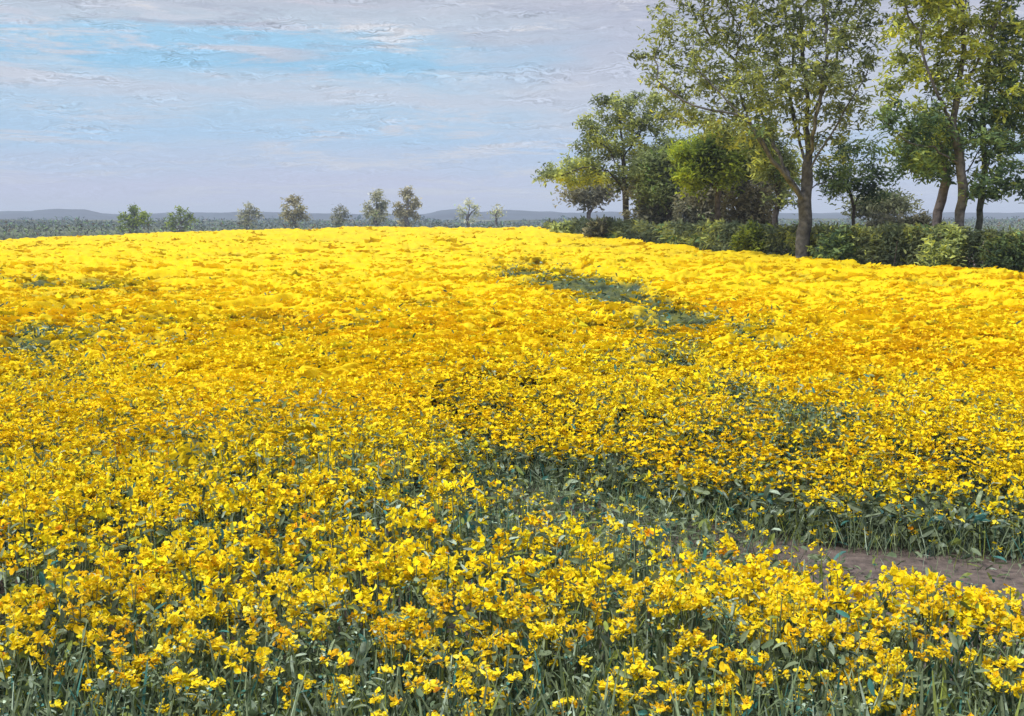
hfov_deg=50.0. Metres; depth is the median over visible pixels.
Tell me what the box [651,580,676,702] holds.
rapeseed plant
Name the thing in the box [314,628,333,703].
rapeseed plant
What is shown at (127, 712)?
rapeseed plant
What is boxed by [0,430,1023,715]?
grass
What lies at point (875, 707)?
rapeseed plant
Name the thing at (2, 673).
rapeseed plant
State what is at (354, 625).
rapeseed plant
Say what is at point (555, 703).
rapeseed plant
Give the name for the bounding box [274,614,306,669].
rapeseed plant
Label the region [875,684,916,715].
rapeseed plant
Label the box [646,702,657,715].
rapeseed plant
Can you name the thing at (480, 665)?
rapeseed plant
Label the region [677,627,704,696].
rapeseed plant
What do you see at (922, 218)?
bush
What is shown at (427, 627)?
rapeseed plant
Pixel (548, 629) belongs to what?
rapeseed plant
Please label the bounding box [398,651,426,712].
rapeseed plant
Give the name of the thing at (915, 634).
rapeseed plant
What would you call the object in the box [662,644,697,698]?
rapeseed plant
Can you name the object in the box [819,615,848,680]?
rapeseed plant
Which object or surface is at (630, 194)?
broadleaf tree
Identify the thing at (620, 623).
rapeseed plant
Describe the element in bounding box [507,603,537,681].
rapeseed plant
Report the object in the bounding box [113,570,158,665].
rapeseed plant
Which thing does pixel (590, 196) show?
broadleaf tree
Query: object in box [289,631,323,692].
rapeseed plant
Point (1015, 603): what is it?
rapeseed plant
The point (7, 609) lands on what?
rapeseed plant
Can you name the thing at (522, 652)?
rapeseed plant
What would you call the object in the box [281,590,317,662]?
rapeseed plant
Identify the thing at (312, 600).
rapeseed plant
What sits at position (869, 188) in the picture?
broadleaf tree
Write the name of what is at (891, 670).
rapeseed plant
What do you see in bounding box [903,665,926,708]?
rapeseed plant
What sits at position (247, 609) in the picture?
rapeseed plant
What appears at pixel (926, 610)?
rapeseed plant
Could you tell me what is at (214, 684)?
rapeseed plant
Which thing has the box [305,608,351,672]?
rapeseed plant
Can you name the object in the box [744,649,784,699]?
rapeseed plant
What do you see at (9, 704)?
rapeseed plant
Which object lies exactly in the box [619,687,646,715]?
rapeseed plant
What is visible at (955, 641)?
rapeseed plant
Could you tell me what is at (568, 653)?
rapeseed plant
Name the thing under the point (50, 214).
hills
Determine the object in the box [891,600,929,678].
rapeseed plant
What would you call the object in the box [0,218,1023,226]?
hills
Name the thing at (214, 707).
rapeseed plant
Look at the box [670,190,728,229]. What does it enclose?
bush
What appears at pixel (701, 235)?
hedge
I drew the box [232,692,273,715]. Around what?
rapeseed plant
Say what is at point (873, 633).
rapeseed plant
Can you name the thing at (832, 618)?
rapeseed plant
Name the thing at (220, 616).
rapeseed plant
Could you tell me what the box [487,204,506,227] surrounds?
distant tree
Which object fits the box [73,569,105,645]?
rapeseed plant
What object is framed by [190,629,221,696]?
rapeseed plant
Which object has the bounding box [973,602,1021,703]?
rapeseed plant
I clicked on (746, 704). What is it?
rapeseed plant
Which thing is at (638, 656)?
rapeseed plant
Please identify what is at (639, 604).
rapeseed plant
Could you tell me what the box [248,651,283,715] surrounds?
rapeseed plant
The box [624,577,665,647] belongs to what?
rapeseed plant
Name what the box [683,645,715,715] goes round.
rapeseed plant
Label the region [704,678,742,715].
rapeseed plant
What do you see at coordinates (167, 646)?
rapeseed plant
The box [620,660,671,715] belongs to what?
rapeseed plant
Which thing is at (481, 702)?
rapeseed plant
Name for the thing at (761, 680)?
rapeseed plant
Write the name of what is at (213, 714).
rapeseed plant
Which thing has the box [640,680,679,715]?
rapeseed plant
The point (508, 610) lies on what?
rapeseed plant
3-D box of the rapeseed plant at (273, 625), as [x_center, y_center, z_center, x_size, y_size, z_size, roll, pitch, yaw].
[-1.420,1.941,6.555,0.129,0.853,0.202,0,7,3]
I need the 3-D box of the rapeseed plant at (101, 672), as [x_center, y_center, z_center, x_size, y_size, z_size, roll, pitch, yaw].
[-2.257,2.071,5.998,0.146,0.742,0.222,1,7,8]
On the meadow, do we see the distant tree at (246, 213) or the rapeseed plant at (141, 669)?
the distant tree at (246, 213)
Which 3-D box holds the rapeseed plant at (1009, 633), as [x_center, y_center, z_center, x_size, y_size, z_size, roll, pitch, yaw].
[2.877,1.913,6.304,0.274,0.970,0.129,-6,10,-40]
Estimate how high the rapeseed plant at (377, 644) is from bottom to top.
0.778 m
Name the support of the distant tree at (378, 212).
on the meadow
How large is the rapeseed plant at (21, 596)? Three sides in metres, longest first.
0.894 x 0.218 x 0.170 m
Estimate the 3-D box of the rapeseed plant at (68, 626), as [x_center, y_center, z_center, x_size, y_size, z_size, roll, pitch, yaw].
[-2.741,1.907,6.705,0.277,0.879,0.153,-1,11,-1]
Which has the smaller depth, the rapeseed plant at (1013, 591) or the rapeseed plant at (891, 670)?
the rapeseed plant at (891, 670)
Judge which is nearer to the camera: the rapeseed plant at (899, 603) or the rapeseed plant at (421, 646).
the rapeseed plant at (421, 646)
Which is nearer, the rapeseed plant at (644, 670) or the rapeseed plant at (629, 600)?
the rapeseed plant at (644, 670)
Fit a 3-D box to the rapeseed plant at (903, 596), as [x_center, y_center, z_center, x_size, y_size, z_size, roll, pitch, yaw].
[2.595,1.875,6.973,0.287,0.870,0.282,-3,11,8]
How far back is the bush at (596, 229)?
87.20 m
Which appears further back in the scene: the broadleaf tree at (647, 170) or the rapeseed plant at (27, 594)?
the broadleaf tree at (647, 170)
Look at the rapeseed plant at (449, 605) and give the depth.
6.91 m
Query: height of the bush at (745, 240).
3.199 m
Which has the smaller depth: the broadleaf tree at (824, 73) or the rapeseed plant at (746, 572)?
the rapeseed plant at (746, 572)
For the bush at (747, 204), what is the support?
on the ground at (862, 559)
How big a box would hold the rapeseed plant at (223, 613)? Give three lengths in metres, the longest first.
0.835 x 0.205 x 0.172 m
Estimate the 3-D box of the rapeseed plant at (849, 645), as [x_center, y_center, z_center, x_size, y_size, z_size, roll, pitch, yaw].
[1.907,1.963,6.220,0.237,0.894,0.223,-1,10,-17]
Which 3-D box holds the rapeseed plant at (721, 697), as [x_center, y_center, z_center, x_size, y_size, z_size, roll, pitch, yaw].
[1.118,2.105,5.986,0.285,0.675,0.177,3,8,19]
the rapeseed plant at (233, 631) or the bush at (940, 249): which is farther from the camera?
the bush at (940, 249)
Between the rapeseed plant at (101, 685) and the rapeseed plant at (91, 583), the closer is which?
the rapeseed plant at (101, 685)
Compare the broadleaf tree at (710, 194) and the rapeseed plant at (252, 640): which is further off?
the broadleaf tree at (710, 194)
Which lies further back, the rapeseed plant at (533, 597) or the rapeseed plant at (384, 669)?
the rapeseed plant at (533, 597)
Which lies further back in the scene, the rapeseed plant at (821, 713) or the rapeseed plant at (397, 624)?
the rapeseed plant at (397, 624)
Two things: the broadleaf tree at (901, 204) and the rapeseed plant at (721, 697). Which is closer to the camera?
the rapeseed plant at (721, 697)
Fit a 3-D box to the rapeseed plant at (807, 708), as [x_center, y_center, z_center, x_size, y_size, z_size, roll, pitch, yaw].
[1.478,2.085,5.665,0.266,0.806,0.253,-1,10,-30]
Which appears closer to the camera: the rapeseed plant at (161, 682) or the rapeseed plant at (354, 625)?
the rapeseed plant at (161, 682)
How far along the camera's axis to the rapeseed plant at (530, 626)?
6.56 m
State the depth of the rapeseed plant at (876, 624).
6.58 m
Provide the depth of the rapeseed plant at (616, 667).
6.29 m
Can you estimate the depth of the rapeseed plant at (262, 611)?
6.62 m
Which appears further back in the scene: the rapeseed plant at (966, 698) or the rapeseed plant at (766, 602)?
the rapeseed plant at (766, 602)
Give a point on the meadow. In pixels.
(114, 232)
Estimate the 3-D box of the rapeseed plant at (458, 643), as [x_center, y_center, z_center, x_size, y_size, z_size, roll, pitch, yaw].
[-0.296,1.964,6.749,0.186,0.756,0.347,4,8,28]
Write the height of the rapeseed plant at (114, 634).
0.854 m
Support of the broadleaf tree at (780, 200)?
on the ground at (862, 559)
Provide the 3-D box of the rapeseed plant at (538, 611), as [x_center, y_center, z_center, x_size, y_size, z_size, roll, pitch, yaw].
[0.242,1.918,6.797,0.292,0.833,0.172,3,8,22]
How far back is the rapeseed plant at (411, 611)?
6.70 m
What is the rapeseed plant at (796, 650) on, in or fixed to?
on the ground at (862, 559)
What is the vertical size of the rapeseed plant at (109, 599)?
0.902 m
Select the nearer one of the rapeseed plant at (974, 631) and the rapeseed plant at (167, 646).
the rapeseed plant at (167, 646)
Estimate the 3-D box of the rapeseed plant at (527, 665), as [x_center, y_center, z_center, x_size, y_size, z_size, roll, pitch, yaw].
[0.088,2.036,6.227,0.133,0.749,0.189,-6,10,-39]
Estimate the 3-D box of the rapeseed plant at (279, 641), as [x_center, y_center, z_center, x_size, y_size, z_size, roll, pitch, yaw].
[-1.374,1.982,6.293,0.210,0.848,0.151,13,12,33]
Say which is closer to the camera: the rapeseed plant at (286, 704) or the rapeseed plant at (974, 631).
the rapeseed plant at (286, 704)
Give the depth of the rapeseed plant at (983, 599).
6.79 m
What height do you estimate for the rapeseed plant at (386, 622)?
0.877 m
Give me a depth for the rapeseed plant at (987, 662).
6.20 m
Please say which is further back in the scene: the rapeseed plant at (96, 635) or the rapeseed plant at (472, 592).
the rapeseed plant at (472, 592)
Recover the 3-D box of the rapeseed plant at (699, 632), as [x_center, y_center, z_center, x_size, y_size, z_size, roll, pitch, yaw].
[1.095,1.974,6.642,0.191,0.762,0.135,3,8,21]
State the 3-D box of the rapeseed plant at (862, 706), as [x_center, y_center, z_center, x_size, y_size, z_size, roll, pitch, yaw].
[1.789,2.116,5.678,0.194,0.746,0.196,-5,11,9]
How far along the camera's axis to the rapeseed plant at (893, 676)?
6.20 m
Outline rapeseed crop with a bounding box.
[0,226,1023,715]
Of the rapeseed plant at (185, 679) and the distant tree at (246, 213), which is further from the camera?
the distant tree at (246, 213)
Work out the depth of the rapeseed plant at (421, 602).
6.94 m
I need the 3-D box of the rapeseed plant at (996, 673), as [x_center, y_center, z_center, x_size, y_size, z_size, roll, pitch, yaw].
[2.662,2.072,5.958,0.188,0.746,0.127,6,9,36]
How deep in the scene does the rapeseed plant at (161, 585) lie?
6.99 m
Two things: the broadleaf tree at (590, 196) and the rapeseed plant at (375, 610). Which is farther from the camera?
the broadleaf tree at (590, 196)
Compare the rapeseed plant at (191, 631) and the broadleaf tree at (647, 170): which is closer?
the rapeseed plant at (191, 631)
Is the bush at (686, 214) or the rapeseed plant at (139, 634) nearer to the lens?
the rapeseed plant at (139, 634)
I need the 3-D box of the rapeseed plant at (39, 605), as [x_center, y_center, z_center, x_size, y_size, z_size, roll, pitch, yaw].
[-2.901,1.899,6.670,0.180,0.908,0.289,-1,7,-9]
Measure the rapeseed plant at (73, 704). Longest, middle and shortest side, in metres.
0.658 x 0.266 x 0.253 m
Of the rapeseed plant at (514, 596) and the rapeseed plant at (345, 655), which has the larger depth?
the rapeseed plant at (514, 596)
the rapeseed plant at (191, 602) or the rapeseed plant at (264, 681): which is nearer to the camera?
the rapeseed plant at (264, 681)
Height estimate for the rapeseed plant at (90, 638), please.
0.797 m
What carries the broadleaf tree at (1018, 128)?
on the ground at (862, 559)
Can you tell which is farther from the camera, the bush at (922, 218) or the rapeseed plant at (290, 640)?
the bush at (922, 218)
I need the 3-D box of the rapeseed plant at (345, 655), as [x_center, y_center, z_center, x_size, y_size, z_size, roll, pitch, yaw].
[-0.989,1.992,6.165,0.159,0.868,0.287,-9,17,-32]
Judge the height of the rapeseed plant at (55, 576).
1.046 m
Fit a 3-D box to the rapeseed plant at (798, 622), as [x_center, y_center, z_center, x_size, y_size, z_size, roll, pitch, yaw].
[1.723,1.918,6.438,0.279,0.926,0.264,-5,9,-33]
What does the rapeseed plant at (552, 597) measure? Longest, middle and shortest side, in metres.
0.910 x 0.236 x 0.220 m
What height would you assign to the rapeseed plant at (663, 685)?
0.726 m
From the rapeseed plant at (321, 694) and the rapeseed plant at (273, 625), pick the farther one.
the rapeseed plant at (273, 625)
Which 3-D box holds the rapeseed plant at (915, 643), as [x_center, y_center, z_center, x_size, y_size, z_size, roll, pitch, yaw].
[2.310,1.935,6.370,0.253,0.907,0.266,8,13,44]
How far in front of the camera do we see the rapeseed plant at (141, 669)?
6.13 m
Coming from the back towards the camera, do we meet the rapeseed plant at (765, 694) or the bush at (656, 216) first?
the bush at (656, 216)
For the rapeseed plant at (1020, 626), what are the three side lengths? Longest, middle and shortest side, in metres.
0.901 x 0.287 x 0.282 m
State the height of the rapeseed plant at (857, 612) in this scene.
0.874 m
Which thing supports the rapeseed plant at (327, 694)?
on the ground at (862, 559)
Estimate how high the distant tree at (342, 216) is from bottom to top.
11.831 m
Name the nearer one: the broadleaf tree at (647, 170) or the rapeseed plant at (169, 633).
the rapeseed plant at (169, 633)
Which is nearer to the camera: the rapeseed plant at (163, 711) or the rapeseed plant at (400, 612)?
the rapeseed plant at (163, 711)
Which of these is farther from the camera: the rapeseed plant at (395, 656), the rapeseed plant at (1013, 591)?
the rapeseed plant at (1013, 591)
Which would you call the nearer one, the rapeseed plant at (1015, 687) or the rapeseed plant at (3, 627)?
the rapeseed plant at (1015, 687)
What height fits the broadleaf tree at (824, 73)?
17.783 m
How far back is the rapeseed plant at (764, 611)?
6.99 m
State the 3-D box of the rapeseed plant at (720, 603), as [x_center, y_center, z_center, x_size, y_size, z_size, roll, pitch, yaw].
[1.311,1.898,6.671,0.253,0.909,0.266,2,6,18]
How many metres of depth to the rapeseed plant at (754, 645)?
6.25 m
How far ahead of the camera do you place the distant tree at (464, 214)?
344.62 m
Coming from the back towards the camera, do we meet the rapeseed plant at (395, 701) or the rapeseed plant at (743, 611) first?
the rapeseed plant at (743, 611)
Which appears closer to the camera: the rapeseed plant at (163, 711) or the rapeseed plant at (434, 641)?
the rapeseed plant at (163, 711)
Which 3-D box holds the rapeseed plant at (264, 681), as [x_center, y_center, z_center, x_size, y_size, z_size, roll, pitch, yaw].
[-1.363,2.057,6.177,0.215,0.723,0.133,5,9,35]
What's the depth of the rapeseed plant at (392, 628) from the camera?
6.48 m
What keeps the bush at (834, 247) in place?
on the ground at (862, 559)
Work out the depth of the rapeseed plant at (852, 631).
6.66 m
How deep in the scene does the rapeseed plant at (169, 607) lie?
6.61 m
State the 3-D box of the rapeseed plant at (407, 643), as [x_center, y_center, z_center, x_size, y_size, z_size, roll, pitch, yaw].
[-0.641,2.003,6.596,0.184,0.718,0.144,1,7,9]
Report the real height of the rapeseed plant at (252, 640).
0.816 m
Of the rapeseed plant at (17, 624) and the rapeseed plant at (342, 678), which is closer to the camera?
the rapeseed plant at (342, 678)
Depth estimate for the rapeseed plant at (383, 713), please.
5.57 m
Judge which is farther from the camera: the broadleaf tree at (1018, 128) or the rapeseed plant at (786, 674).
the broadleaf tree at (1018, 128)
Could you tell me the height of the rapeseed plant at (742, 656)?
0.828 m
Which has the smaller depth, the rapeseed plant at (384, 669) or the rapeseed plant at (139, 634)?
the rapeseed plant at (384, 669)
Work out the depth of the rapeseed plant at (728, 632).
6.45 m
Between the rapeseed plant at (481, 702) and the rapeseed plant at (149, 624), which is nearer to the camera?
the rapeseed plant at (481, 702)
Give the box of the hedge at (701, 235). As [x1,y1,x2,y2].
[541,214,1023,271]
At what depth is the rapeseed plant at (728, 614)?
6.57 m
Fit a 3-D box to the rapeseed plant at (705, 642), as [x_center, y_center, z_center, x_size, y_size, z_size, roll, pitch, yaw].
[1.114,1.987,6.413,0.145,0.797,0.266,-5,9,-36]
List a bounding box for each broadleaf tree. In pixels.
[530,87,682,221]
[550,183,622,220]
[617,133,695,221]
[618,169,672,204]
[627,0,898,257]
[658,128,774,222]
[674,171,794,217]
[726,117,815,229]
[800,133,903,225]
[835,186,923,223]
[864,0,1023,265]
[884,104,978,225]
[957,0,1023,266]
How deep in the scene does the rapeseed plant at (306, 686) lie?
5.89 m
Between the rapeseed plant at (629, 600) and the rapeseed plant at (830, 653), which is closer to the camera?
the rapeseed plant at (830, 653)
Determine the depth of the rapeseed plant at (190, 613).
6.59 m
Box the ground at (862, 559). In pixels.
[0,239,1023,709]
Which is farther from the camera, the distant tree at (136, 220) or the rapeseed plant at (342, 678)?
the distant tree at (136, 220)
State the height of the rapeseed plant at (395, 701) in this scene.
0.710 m
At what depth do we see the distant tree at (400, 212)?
320.54 m
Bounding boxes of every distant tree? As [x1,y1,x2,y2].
[116,203,156,233]
[162,205,198,231]
[235,201,263,229]
[277,194,312,227]
[328,203,352,226]
[359,188,391,226]
[392,186,422,226]
[454,197,482,226]
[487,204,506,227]
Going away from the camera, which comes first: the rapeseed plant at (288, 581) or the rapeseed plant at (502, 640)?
the rapeseed plant at (502, 640)
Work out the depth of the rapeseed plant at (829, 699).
5.86 m
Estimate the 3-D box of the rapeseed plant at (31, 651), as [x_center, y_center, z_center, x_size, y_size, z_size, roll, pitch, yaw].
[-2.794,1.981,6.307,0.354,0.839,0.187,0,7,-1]
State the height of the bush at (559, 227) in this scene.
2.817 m
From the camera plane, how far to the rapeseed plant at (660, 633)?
6.62 m
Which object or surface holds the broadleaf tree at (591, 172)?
on the ground at (862, 559)
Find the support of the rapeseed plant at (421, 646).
on the ground at (862, 559)
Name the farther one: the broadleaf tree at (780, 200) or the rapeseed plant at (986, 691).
the broadleaf tree at (780, 200)
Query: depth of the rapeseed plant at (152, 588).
6.82 m
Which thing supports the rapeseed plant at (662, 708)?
on the ground at (862, 559)
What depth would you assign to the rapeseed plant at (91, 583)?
6.88 m
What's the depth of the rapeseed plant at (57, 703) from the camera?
5.79 m
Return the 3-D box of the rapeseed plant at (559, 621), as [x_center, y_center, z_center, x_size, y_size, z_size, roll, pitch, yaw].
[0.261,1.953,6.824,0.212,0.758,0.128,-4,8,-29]
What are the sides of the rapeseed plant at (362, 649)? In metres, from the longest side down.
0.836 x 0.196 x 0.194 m
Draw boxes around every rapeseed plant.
[0,584,46,662]
[0,618,13,678]
[0,633,54,703]
[0,646,27,708]
[0,698,11,715]
[3,606,35,683]
[6,671,41,715]
[7,608,49,675]
[9,609,65,687]
[13,587,47,641]
[19,598,43,685]
[30,692,67,715]
[35,559,63,667]
[44,601,81,676]
[47,646,82,704]
[52,661,75,715]
[63,579,101,674]
[68,695,110,715]
[71,608,115,678]
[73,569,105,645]
[73,574,105,681]
[74,622,111,705]
[76,630,108,693]
[79,665,113,715]
[86,579,119,651]
[86,669,126,715]
[88,611,135,700]
[88,629,125,708]
[108,642,130,712]
[109,653,151,710]
[111,659,140,715]
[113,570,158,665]
[117,668,154,715]
[118,702,154,715]
[121,580,164,670]
[124,627,149,709]
[127,654,161,712]
[131,650,170,708]
[132,610,171,704]
[136,577,178,644]
[137,578,174,664]
[138,653,161,712]
[141,665,192,714]
[153,642,181,708]
[153,698,169,715]
[154,604,187,685]
[154,635,201,707]
[154,666,201,715]
[158,610,204,675]
[162,649,204,712]
[166,627,199,670]
[167,624,221,715]
[170,630,209,715]
[173,670,209,715]
[174,604,209,711]
[181,690,223,715]
[185,596,223,665]
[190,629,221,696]
[194,672,225,715]
[199,687,234,715]
[200,636,240,689]
[203,609,233,673]
[204,601,238,664]
[217,704,238,715]
[218,641,273,715]
[228,612,257,695]
[230,623,263,714]
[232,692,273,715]
[242,603,275,666]
[246,580,282,655]
[246,599,264,657]
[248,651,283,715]
[249,665,271,706]
[252,666,284,715]
[252,668,268,715]
[256,599,283,664]
[260,633,290,704]
[265,615,280,692]
[268,571,300,656]
[270,695,306,715]
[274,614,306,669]
[275,681,304,708]
[276,625,296,715]
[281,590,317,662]
[283,592,308,702]
[283,634,316,709]
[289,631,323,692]
[290,674,330,715]
[293,588,322,671]
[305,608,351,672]
[313,652,337,706]
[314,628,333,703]
[314,680,342,713]
[316,691,336,715]
[318,584,347,670]
[318,645,353,683]
[318,682,343,715]
[329,673,369,713]
[330,694,353,715]
[335,680,370,715]
[341,612,357,676]
[346,611,374,685]
[348,631,383,709]
[360,603,387,647]
[360,657,395,715]
[362,615,379,676]
[363,623,378,704]
[365,687,400,714]
[370,703,387,715]
[371,614,411,680]
[372,617,419,678]
[373,614,393,689]
[377,634,418,677]
[385,632,404,705]
[388,693,402,715]
[390,637,415,694]
[396,615,432,679]
[397,601,415,670]
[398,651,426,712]
[398,677,431,715]
[399,580,438,665]
[399,604,431,673]
[403,639,437,705]
[404,671,439,714]
[408,703,443,715]
[411,582,438,636]
[411,652,443,713]
[412,622,435,678]
[414,595,446,681]
[414,620,451,697]
[415,636,457,699]
[421,583,453,628]
[429,677,462,715]
[433,652,479,714]
[445,661,489,710]
[445,695,493,715]
[449,622,486,672]
[454,583,493,688]
[458,667,513,715]
[458,696,487,715]
[465,634,510,670]
[472,629,518,698]
[479,663,516,705]
[482,575,529,654]
[483,624,501,649]
[489,632,509,712]
[490,598,525,663]
[492,666,522,715]
[503,613,521,673]
[504,643,542,709]
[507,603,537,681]
[513,656,535,707]
[514,675,552,712]
[517,591,542,671]
[519,695,533,714]
[523,619,572,690]
[524,621,560,693]
[525,588,559,655]
[525,604,568,672]
[538,586,570,682]
[541,617,564,679]
[543,620,558,676]
[546,691,574,715]
[547,636,592,688]
[548,697,596,715]
[551,634,582,706]
[553,615,593,688]
[561,655,601,715]
[565,700,613,715]
[567,583,602,666]
[574,599,606,683]
[588,676,632,715]
[607,592,640,674]
[608,666,642,707]
[609,617,642,705]
[613,597,663,680]
[614,644,652,710]
[618,597,643,656]
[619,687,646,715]
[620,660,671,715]
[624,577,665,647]
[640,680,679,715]
[645,617,672,694]
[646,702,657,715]
[647,678,676,715]
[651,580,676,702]
[651,699,669,715]
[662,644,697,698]
[663,639,700,698]
[664,580,707,646]
[664,593,707,680]
[665,680,711,715]
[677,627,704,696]
[680,625,703,674]
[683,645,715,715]
[690,634,727,694]
[697,605,741,697]
[699,683,742,715]
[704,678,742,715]
[707,645,726,703]
[710,593,742,709]
[710,594,749,690]
[717,646,765,710]
[720,602,765,683]
[720,681,750,715]
[721,562,763,640]
[727,621,760,712]
[731,695,753,715]
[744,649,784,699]
[748,592,787,654]
[748,601,792,697]
[753,680,796,715]
[754,672,775,711]
[761,580,810,691]
[763,587,795,651]
[769,596,806,675]
[769,666,818,715]
[769,694,818,715]
[771,571,812,629]
[771,601,819,710]
[776,610,828,694]
[782,625,805,709]
[792,686,833,715]
[800,699,841,715]
[804,620,843,710]
[806,611,828,688]
[809,595,846,685]
[812,636,848,710]
[818,666,868,712]
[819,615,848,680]
[826,689,845,715]
[832,617,867,673]
[834,696,873,715]
[837,632,879,715]
[841,625,860,694]
[844,599,876,651]
[851,631,895,705]
[853,574,895,649]
[855,627,880,693]
[856,645,905,715]
[856,658,908,715]
[865,665,898,715]
[868,698,880,713]
[869,614,908,654]
[869,658,903,715]
[874,644,888,690]
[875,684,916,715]
[876,601,918,657]
[882,616,929,696]
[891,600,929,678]
[891,610,930,706]
[891,642,944,703]
[892,682,927,714]
[894,588,944,653]
[899,709,912,715]
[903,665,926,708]
[905,702,918,715]
[913,570,947,647]
[918,580,948,690]
[924,622,951,698]
[932,701,954,715]
[937,590,961,684]
[941,622,978,714]
[941,687,986,715]
[945,603,991,659]
[958,664,1004,714]
[960,623,1008,710]
[963,583,993,649]
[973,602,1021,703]
[975,654,1023,715]
[977,594,996,662]
[987,593,1023,675]
[987,635,1023,711]
[987,671,1020,713]
[988,655,1023,713]
[1001,610,1020,714]
[1003,583,1023,642]
[1010,621,1023,654]
[1015,619,1023,673]
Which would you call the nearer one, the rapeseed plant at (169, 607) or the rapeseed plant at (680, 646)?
the rapeseed plant at (680, 646)
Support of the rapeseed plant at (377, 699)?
on the ground at (862, 559)
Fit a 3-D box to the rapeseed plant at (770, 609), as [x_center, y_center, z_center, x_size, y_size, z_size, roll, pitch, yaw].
[1.527,1.913,6.527,0.288,0.925,0.230,1,5,-11]
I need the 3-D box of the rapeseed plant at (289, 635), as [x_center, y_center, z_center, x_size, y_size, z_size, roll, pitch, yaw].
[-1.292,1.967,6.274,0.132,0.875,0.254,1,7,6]
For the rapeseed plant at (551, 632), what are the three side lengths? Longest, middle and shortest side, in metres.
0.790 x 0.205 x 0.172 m
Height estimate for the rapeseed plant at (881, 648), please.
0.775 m
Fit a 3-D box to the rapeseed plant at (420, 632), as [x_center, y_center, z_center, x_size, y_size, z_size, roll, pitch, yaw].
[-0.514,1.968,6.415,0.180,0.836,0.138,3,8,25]
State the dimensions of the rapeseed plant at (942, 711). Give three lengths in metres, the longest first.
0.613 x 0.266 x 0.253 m
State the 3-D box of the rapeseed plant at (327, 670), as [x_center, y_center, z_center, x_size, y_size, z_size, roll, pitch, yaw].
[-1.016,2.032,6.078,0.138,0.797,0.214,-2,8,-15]
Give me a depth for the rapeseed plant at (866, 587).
6.88 m
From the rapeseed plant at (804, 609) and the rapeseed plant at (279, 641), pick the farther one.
the rapeseed plant at (804, 609)
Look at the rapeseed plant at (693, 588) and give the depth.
6.95 m
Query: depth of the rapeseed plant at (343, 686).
5.79 m
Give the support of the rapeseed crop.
on the ground at (862, 559)
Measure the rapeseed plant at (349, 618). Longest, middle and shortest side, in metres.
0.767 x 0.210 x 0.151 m
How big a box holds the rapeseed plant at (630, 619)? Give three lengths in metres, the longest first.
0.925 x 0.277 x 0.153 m
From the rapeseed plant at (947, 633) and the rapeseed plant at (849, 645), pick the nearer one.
the rapeseed plant at (849, 645)
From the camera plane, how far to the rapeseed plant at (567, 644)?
6.48 m
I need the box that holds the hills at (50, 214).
[0,209,1023,219]
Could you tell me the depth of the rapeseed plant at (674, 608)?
6.73 m
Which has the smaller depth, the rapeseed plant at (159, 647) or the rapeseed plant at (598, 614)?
the rapeseed plant at (159, 647)
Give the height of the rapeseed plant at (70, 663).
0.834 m
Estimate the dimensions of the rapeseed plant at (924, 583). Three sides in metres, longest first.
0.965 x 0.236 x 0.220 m
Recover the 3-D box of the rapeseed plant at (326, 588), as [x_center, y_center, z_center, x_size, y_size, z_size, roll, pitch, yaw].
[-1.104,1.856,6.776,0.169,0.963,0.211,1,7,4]
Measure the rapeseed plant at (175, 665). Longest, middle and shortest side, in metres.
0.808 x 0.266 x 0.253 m
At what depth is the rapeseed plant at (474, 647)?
6.54 m
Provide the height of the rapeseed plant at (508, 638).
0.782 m
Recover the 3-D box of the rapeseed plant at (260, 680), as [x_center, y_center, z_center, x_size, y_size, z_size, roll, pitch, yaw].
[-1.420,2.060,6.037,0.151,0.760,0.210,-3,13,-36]
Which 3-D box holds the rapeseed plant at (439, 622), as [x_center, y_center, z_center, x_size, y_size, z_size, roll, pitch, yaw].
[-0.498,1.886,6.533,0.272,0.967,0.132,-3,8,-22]
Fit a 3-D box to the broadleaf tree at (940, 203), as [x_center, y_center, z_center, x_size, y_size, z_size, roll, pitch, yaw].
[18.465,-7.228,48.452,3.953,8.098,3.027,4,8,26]
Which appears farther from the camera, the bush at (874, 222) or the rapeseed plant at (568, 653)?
the bush at (874, 222)
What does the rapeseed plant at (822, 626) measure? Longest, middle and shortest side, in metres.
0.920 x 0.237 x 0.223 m
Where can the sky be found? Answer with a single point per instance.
(107, 106)
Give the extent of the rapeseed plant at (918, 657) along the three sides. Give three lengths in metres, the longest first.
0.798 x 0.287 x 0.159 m
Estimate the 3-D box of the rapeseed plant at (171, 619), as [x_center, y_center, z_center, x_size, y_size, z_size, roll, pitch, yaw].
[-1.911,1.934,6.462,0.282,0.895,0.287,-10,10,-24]
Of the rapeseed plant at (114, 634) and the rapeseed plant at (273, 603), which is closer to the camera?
the rapeseed plant at (114, 634)
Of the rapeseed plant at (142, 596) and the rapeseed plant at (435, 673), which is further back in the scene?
the rapeseed plant at (142, 596)
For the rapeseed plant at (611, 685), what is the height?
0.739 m
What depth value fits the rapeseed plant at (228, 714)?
5.58 m
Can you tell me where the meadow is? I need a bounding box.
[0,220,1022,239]
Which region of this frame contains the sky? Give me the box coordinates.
[0,0,1023,213]
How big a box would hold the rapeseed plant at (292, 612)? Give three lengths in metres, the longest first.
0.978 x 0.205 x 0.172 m
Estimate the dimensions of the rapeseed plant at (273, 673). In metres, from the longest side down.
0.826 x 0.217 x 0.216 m
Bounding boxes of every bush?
[549,218,574,233]
[580,215,615,237]
[619,199,679,239]
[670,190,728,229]
[719,176,775,247]
[729,219,776,252]
[806,224,866,263]
[860,208,905,263]
[888,209,943,266]
[914,221,968,266]
[971,231,1023,271]
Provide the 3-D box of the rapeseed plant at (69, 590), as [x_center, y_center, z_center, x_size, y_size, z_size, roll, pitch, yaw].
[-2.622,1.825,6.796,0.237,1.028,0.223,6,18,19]

